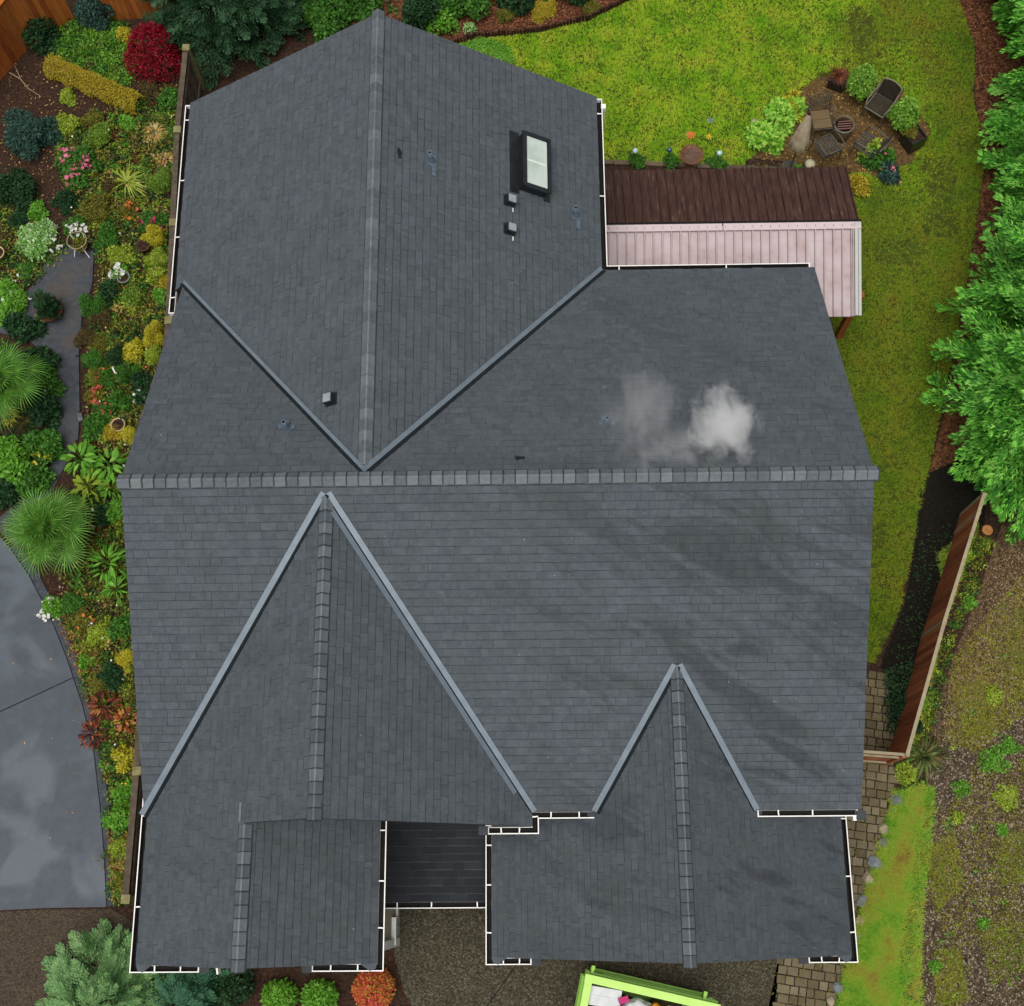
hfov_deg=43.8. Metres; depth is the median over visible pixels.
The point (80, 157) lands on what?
flowering plant
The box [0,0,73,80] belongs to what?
fence
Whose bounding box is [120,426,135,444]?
conifer shrub
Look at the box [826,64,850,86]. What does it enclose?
ornamental grass
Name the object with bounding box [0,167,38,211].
bush
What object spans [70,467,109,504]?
hosta
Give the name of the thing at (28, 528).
palm
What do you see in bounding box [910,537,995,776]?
ground cover
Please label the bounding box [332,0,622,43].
bed
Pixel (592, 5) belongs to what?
mound plant
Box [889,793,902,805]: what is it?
rock
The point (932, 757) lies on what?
phormium
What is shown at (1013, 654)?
thin grass
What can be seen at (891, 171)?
flowering plant
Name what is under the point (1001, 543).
bark bed
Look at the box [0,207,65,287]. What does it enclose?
ground cover
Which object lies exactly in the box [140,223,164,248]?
conifer shrub
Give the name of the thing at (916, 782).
verge growth
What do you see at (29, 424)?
ground cover
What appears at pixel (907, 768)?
plant
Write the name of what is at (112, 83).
hedge
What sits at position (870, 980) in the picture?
verge grass
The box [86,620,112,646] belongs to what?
bush
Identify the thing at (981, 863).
moss
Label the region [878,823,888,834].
rock
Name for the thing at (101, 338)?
conifer shrub
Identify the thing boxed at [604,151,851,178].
planting strip
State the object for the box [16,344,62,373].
bush
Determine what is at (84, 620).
flowering plant
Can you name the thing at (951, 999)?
thin grass
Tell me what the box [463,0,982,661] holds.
lawn
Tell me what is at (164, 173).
conifer shrub
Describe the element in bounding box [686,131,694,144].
garden flower
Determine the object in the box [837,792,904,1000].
edge growth
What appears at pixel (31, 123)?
conifer shrub
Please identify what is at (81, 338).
conifer shrub
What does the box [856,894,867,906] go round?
rock
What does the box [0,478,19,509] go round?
bush
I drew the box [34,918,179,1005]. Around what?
conifer
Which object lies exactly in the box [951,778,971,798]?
weed
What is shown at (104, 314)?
conifer shrub
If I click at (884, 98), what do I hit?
garden chair
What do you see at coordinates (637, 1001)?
rubbish sack
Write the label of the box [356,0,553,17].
ground cover
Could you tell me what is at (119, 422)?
plant pot
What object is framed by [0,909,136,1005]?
grit track
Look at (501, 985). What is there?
driveway joint
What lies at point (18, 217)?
plant
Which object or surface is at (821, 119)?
garden chair
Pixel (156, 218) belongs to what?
flowering plant
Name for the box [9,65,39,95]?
fallen branch
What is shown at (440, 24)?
shrub
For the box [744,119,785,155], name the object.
bush
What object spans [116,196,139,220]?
flowering plant
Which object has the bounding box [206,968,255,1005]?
bush
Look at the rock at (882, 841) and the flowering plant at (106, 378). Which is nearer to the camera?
the rock at (882, 841)
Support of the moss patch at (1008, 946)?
on the gravel yard at (938, 712)
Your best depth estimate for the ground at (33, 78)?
31.84 m
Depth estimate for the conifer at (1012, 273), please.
29.38 m
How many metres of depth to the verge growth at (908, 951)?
26.86 m
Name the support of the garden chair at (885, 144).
on the patio at (903, 157)
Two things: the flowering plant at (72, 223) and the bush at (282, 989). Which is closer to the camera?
the bush at (282, 989)
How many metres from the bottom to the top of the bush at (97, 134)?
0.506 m
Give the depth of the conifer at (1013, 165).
30.62 m
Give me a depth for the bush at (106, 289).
31.30 m
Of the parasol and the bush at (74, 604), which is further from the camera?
the parasol
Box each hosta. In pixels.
[59,439,107,479]
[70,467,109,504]
[91,447,126,485]
[96,476,120,501]
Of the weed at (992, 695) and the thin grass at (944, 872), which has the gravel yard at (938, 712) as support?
the weed at (992, 695)
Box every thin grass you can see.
[925,835,964,909]
[931,944,970,1005]
[957,675,1001,737]
[978,919,1023,985]
[994,832,1023,885]
[1003,612,1023,676]
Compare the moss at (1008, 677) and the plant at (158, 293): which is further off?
the plant at (158, 293)
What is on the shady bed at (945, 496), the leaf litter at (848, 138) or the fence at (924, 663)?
the fence at (924, 663)
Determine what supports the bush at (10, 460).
on the ground at (33, 78)
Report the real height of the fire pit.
0.530 m
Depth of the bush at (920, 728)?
27.83 m
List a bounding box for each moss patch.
[927,833,964,911]
[933,944,969,1005]
[956,674,1000,738]
[978,913,1023,981]
[992,830,1023,885]
[1004,610,1023,676]
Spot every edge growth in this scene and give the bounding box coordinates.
[832,782,908,1001]
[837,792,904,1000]
[838,793,899,1004]
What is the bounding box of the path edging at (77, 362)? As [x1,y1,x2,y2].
[75,251,93,440]
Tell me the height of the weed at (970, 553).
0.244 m
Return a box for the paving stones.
[773,670,898,1005]
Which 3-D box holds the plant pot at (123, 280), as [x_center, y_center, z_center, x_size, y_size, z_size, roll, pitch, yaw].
[-9.583,-5.538,31.537,0.323,0.250,0.321,-28,74,-8]
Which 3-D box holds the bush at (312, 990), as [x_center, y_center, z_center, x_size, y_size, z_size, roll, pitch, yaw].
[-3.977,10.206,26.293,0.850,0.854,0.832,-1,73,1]
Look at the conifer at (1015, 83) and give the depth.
31.83 m
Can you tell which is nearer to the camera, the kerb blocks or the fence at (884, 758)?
the fence at (884, 758)
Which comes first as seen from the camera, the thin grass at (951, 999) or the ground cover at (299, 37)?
the thin grass at (951, 999)
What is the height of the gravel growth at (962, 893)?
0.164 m
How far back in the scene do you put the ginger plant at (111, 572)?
28.95 m
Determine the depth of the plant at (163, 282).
31.45 m
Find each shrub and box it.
[1,106,65,161]
[21,16,62,56]
[27,287,62,320]
[72,326,98,348]
[73,0,114,33]
[77,292,107,317]
[80,349,106,370]
[83,366,102,384]
[88,306,111,331]
[88,334,109,352]
[104,345,124,366]
[114,360,143,383]
[115,26,130,43]
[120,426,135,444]
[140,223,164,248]
[142,319,163,348]
[143,344,161,367]
[144,167,171,192]
[144,247,167,266]
[426,7,459,34]
[462,22,477,34]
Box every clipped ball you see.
[846,63,878,100]
[887,96,919,131]
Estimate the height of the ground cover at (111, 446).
0.278 m
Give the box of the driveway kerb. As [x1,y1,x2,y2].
[11,545,114,906]
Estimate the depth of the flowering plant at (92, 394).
30.55 m
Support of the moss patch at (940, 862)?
on the gravel yard at (938, 712)
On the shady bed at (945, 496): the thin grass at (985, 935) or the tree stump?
the tree stump
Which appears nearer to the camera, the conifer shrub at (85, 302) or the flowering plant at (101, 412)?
the flowering plant at (101, 412)
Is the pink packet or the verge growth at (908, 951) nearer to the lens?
the pink packet
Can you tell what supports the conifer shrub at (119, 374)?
on the ground at (33, 78)
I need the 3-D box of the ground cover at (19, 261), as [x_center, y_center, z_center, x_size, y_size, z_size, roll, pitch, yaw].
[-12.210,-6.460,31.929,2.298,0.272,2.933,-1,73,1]
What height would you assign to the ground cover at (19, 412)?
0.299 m
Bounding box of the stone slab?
[77,413,83,421]
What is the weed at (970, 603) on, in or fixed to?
on the bark bed at (1001, 543)
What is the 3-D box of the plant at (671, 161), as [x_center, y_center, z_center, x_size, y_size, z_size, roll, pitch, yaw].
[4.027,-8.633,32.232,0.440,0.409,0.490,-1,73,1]
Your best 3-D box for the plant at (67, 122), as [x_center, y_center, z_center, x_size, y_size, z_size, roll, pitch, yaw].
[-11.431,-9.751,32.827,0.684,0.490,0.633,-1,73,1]
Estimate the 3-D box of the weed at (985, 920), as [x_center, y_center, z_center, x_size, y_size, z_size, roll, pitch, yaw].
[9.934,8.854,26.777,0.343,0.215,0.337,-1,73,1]
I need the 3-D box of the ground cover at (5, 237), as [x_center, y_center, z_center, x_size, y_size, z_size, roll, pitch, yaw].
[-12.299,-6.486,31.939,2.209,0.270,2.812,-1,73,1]
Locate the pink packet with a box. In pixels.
[618,995,628,1004]
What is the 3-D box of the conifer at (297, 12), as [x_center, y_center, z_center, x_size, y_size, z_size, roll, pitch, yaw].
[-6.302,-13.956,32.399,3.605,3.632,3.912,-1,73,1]
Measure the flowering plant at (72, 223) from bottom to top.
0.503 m
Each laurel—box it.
[296,0,353,42]
[336,0,383,28]
[398,0,443,30]
[432,0,491,23]
[495,0,534,16]
[568,0,589,6]
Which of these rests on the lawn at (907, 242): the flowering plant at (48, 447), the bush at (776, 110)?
the bush at (776, 110)
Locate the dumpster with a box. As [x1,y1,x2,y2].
[575,965,720,1005]
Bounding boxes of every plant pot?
[0,246,5,261]
[110,418,124,431]
[117,271,129,284]
[136,238,150,254]
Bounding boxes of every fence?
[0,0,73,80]
[99,0,209,19]
[120,44,204,903]
[863,750,905,764]
[889,492,986,764]
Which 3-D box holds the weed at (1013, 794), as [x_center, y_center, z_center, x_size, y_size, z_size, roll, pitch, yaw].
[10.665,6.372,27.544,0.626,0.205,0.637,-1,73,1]
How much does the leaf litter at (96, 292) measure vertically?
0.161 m
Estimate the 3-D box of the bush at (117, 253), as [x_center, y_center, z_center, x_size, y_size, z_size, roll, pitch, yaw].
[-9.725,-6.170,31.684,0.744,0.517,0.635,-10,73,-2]
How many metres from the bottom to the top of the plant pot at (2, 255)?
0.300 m
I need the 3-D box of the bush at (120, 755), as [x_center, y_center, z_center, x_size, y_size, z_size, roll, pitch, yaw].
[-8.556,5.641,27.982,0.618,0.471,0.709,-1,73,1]
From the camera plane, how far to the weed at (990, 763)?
27.74 m
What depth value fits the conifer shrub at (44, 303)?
30.79 m
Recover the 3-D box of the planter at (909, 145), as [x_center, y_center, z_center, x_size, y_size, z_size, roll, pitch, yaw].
[10.137,-9.194,32.239,0.448,0.450,0.448,-28,74,-8]
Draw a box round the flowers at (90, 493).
[83,128,148,784]
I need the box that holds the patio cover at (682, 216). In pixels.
[604,165,863,338]
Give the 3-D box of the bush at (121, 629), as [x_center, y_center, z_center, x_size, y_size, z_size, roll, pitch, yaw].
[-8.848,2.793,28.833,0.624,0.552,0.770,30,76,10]
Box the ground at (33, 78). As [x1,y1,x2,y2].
[0,0,1019,1005]
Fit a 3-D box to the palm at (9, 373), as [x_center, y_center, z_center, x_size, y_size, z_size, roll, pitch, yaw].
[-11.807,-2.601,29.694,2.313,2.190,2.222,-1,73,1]
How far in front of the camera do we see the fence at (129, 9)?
33.60 m
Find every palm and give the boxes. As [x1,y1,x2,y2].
[0,341,54,430]
[0,485,97,578]
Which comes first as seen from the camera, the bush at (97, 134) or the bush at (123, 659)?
the bush at (123, 659)
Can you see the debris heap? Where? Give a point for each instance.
(660, 1002)
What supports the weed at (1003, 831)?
on the gravel yard at (938, 712)
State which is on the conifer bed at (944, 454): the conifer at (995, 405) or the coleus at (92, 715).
the conifer at (995, 405)
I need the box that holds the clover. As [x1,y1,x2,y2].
[459,36,517,63]
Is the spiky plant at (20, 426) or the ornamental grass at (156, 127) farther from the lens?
the ornamental grass at (156, 127)
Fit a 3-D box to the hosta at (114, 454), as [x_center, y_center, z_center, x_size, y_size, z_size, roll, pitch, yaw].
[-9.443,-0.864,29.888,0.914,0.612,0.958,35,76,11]
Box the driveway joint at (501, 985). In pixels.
[487,965,516,1005]
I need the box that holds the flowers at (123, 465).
[62,107,171,757]
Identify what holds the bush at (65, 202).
on the ground at (33, 78)
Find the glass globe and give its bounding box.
[667,147,671,156]
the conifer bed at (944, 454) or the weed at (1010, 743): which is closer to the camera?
the weed at (1010, 743)
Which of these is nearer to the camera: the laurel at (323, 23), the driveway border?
the driveway border
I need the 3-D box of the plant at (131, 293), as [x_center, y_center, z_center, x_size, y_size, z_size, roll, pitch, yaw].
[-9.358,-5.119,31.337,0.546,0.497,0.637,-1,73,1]
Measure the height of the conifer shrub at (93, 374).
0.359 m
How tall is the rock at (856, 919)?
0.146 m
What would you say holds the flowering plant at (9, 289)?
on the ground at (33, 78)
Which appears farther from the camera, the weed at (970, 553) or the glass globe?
the glass globe
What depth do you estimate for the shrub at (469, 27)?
33.53 m
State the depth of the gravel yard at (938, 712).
27.17 m
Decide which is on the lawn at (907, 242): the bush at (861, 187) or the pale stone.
the bush at (861, 187)
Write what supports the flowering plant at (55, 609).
on the ground at (33, 78)
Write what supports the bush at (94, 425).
on the ground at (33, 78)
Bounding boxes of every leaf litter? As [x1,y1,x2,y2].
[0,52,179,894]
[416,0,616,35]
[749,82,928,174]
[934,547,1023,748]
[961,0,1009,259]
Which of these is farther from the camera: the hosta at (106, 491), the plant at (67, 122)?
the plant at (67, 122)
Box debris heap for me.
[620,993,681,1005]
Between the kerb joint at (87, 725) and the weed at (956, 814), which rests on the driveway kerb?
the kerb joint at (87, 725)
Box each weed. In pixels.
[927,960,943,975]
[949,810,965,824]
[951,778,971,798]
[962,595,977,611]
[965,547,972,561]
[976,744,1012,773]
[977,917,990,930]
[985,685,1003,705]
[991,783,1018,811]
[996,822,1008,836]
[999,735,1022,755]
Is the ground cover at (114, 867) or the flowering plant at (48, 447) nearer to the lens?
the ground cover at (114, 867)
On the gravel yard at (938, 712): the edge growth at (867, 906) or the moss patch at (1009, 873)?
the moss patch at (1009, 873)
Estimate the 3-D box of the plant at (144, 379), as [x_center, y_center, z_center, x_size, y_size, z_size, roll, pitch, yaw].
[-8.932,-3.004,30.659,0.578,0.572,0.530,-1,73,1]
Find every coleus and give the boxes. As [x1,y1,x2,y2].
[77,720,108,752]
[86,690,122,724]
[113,706,136,733]
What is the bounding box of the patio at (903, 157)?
[752,73,929,175]
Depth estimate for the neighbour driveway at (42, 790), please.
28.07 m
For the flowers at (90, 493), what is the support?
on the ground cover at (90, 552)
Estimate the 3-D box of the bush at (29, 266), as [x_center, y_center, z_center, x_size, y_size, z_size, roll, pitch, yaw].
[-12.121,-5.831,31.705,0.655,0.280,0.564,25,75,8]
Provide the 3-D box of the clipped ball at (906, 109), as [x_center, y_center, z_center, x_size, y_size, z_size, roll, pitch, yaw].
[9.824,-9.748,31.794,0.797,0.917,0.802,-1,73,1]
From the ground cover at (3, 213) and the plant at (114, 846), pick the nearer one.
the plant at (114, 846)
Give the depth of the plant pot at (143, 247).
31.67 m
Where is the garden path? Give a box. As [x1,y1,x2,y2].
[0,243,89,544]
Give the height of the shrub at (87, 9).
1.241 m
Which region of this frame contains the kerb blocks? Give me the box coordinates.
[604,159,779,168]
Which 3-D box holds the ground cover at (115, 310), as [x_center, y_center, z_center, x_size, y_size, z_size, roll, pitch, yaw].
[-9.523,-1.380,30.300,2.927,0.302,19.587,-4,73,0]
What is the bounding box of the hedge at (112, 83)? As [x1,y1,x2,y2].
[41,54,144,114]
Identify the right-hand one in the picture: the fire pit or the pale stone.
the fire pit
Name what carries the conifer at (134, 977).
on the ground at (33, 78)
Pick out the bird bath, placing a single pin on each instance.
(691, 155)
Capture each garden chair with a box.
[807,129,849,165]
[808,93,836,140]
[848,126,893,167]
[859,78,902,128]
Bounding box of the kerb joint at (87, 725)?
[10,547,106,906]
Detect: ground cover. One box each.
[0,202,68,286]
[0,204,64,288]
[0,204,70,289]
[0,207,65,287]
[0,338,41,501]
[0,341,53,508]
[41,16,143,86]
[55,84,176,899]
[56,613,108,717]
[65,97,167,866]
[72,93,167,869]
[107,832,126,905]
[296,0,533,42]
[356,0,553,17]
[882,656,934,737]
[892,518,958,658]
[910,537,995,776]
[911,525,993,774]
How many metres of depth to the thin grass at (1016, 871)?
27.16 m
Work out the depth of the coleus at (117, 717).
28.11 m
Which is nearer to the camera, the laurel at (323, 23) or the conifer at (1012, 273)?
the conifer at (1012, 273)
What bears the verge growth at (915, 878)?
on the verge
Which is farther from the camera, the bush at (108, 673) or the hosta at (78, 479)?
the hosta at (78, 479)
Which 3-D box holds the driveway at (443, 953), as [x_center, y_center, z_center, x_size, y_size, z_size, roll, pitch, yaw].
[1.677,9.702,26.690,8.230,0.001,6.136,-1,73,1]
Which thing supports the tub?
on the garden path
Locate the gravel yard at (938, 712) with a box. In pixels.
[904,499,1023,1005]
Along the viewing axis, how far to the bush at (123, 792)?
27.71 m
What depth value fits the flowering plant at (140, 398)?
30.46 m
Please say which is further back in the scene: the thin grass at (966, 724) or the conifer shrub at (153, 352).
the conifer shrub at (153, 352)
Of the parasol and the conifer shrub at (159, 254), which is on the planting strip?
the parasol
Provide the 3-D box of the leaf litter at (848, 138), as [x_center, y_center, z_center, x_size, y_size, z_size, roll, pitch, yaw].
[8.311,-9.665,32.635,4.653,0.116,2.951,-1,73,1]
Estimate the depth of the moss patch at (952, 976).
26.48 m
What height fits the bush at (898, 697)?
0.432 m
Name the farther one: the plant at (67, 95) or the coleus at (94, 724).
the plant at (67, 95)
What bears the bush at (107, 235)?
on the ground at (33, 78)
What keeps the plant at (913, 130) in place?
in the planter at (909, 145)
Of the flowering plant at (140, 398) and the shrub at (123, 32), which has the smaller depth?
the flowering plant at (140, 398)
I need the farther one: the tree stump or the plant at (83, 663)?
the tree stump
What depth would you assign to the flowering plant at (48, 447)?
29.91 m
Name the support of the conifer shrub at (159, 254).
on the ground at (33, 78)
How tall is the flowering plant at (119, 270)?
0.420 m
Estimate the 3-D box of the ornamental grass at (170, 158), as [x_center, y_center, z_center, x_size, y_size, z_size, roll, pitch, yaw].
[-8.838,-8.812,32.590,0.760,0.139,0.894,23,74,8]
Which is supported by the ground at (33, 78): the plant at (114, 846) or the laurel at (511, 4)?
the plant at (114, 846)
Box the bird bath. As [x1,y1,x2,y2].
[680,144,702,168]
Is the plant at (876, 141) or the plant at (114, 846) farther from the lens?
the plant at (876, 141)
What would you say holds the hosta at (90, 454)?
on the ground at (33, 78)
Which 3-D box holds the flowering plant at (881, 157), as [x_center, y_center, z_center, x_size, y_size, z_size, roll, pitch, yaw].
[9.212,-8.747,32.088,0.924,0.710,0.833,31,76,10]
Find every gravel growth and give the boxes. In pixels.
[923,571,1023,1005]
[925,592,1023,1000]
[930,604,1023,979]
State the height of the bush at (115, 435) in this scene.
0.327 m
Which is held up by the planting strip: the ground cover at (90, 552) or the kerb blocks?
the kerb blocks
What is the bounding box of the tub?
[36,298,62,321]
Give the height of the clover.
0.200 m
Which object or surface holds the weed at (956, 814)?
on the gravel yard at (938, 712)
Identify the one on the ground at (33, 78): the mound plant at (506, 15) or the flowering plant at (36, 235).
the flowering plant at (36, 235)
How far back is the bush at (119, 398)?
30.40 m
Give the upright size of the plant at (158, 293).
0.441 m
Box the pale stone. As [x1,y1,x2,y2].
[805,159,815,166]
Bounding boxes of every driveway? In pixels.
[0,537,105,909]
[399,908,777,1005]
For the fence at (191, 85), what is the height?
1.672 m
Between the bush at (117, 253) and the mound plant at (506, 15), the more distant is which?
the mound plant at (506, 15)
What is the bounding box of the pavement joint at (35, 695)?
[0,677,72,711]
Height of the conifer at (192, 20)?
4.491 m
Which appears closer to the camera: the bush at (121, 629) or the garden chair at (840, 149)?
the bush at (121, 629)
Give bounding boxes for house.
[116,9,879,974]
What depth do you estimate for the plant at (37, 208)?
32.06 m
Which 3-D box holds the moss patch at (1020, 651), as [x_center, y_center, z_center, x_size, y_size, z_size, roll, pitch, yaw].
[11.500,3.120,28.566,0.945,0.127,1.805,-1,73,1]
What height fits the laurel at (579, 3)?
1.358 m
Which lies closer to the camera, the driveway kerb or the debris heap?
the debris heap
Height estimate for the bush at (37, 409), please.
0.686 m
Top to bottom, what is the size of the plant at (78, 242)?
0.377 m
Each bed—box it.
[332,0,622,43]
[878,448,987,748]
[930,0,1023,471]
[941,522,1023,697]
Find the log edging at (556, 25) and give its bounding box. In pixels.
[448,0,629,43]
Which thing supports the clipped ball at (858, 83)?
in the plant pot
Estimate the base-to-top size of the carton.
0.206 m
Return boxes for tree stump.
[977,525,992,537]
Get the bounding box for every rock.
[827,996,834,1005]
[833,982,842,993]
[855,916,864,925]
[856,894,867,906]
[863,872,873,883]
[867,855,882,869]
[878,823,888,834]
[878,837,887,847]
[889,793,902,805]
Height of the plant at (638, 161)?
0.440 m
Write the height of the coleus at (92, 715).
0.458 m
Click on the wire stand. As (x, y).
(81, 246)
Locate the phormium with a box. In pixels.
[896,730,953,783]
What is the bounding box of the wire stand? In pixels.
[66,231,90,257]
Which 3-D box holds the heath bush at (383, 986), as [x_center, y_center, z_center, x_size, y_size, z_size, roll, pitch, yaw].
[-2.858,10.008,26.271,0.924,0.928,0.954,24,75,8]
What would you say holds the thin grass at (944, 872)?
on the moss patch at (940, 862)
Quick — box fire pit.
[831,115,854,142]
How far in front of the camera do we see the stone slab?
30.50 m
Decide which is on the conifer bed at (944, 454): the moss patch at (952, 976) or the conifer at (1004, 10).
the conifer at (1004, 10)
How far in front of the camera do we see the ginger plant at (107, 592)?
28.83 m
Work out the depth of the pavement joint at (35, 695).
28.58 m
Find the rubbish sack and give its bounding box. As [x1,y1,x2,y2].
[621,997,651,1005]
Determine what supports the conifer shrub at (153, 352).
on the ground at (33, 78)
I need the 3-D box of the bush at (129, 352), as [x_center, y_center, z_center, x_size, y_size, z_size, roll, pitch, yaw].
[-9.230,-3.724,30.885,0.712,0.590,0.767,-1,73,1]
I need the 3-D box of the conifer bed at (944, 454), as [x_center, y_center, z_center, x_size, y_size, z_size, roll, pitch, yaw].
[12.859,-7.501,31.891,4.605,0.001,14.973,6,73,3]
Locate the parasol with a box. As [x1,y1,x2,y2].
[780,112,810,167]
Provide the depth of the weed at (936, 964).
26.51 m
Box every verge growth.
[899,779,934,999]
[900,780,932,988]
[901,786,937,1003]
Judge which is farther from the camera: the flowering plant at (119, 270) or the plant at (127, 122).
the plant at (127, 122)
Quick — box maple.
[123,20,182,84]
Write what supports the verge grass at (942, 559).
on the shady bed at (945, 496)
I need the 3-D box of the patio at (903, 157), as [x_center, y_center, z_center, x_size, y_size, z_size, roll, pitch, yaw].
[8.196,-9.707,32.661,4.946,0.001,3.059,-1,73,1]
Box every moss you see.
[772,675,894,1005]
[914,760,1023,949]
[945,574,1023,753]
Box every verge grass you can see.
[834,781,928,1005]
[891,784,937,1005]
[906,522,979,758]
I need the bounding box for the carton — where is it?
[588,985,621,1005]
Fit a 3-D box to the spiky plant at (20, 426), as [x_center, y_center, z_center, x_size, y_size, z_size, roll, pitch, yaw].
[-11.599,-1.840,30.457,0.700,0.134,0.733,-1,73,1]
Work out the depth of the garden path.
31.30 m
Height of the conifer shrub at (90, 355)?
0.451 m
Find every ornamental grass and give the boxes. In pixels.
[139,119,173,148]
[155,148,172,167]
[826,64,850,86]
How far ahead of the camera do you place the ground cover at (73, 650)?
28.83 m
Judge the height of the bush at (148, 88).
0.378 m
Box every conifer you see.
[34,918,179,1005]
[110,945,159,990]
[134,968,230,1005]
[141,0,307,90]
[212,0,309,54]
[918,283,1023,545]
[930,191,1023,379]
[976,113,1023,243]
[978,0,1023,152]
[990,0,1023,58]
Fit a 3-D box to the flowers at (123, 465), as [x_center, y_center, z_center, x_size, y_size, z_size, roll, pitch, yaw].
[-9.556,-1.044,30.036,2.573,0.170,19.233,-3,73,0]
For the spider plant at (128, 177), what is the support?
on the ground at (33, 78)
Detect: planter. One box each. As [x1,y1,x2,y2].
[826,74,846,92]
[898,124,927,154]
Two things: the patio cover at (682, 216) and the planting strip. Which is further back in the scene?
the planting strip
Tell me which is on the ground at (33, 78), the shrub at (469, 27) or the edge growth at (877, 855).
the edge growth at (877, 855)
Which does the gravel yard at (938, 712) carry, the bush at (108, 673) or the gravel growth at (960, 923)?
the gravel growth at (960, 923)
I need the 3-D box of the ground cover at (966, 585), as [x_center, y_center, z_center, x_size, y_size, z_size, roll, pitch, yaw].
[9.797,3.292,28.490,0.602,0.293,6.193,21,74,7]
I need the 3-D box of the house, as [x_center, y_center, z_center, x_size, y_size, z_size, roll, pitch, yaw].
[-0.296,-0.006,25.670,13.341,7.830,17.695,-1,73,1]
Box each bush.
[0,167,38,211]
[0,435,31,485]
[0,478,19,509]
[1,310,48,344]
[13,260,38,279]
[14,457,56,498]
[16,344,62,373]
[27,363,67,399]
[27,394,63,429]
[50,189,79,216]
[60,591,84,614]
[79,192,112,223]
[81,121,111,149]
[81,415,107,440]
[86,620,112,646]
[92,221,119,252]
[95,278,121,307]
[96,661,127,692]
[100,800,129,837]
[101,497,122,524]
[102,423,121,440]
[105,612,130,640]
[106,243,135,265]
[108,389,133,411]
[109,776,131,807]
[110,744,133,775]
[114,649,133,673]
[116,336,144,365]
[138,76,158,100]
[155,87,177,112]
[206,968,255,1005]
[259,977,299,1005]
[299,977,339,1005]
[350,967,396,1005]
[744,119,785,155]
[762,96,807,136]
[849,172,870,197]
[888,688,905,715]
[915,720,924,733]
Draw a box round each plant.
[0,274,31,325]
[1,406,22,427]
[7,208,30,228]
[15,218,62,261]
[15,414,40,435]
[21,428,67,464]
[27,199,49,221]
[36,595,64,621]
[53,145,102,193]
[55,112,79,135]
[59,87,76,106]
[61,214,87,238]
[70,607,97,634]
[72,236,87,253]
[77,653,90,670]
[79,108,104,126]
[83,384,105,403]
[86,542,126,586]
[88,674,106,694]
[91,399,116,421]
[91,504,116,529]
[95,367,117,390]
[101,175,121,193]
[101,574,128,605]
[107,161,149,197]
[108,262,133,284]
[108,837,125,859]
[111,873,123,889]
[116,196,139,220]
[117,114,138,130]
[122,285,141,307]
[128,384,148,405]
[130,370,151,387]
[137,209,168,231]
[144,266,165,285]
[151,287,166,306]
[158,274,166,289]
[496,7,514,23]
[531,0,557,24]
[581,0,600,17]
[628,152,646,169]
[663,153,678,169]
[703,153,728,168]
[783,89,809,122]
[856,137,882,160]
[857,145,896,171]
[877,160,901,185]
[894,760,917,786]
[900,122,918,138]
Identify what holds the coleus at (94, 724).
on the ground at (33, 78)
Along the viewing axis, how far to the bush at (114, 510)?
29.54 m
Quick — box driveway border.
[394,946,418,1005]
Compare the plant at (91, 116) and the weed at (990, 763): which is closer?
the weed at (990, 763)
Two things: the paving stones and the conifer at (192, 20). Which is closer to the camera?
the paving stones
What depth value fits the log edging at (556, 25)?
33.54 m
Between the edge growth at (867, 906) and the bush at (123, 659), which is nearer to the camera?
the edge growth at (867, 906)
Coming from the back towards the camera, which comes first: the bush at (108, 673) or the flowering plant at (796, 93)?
the flowering plant at (796, 93)

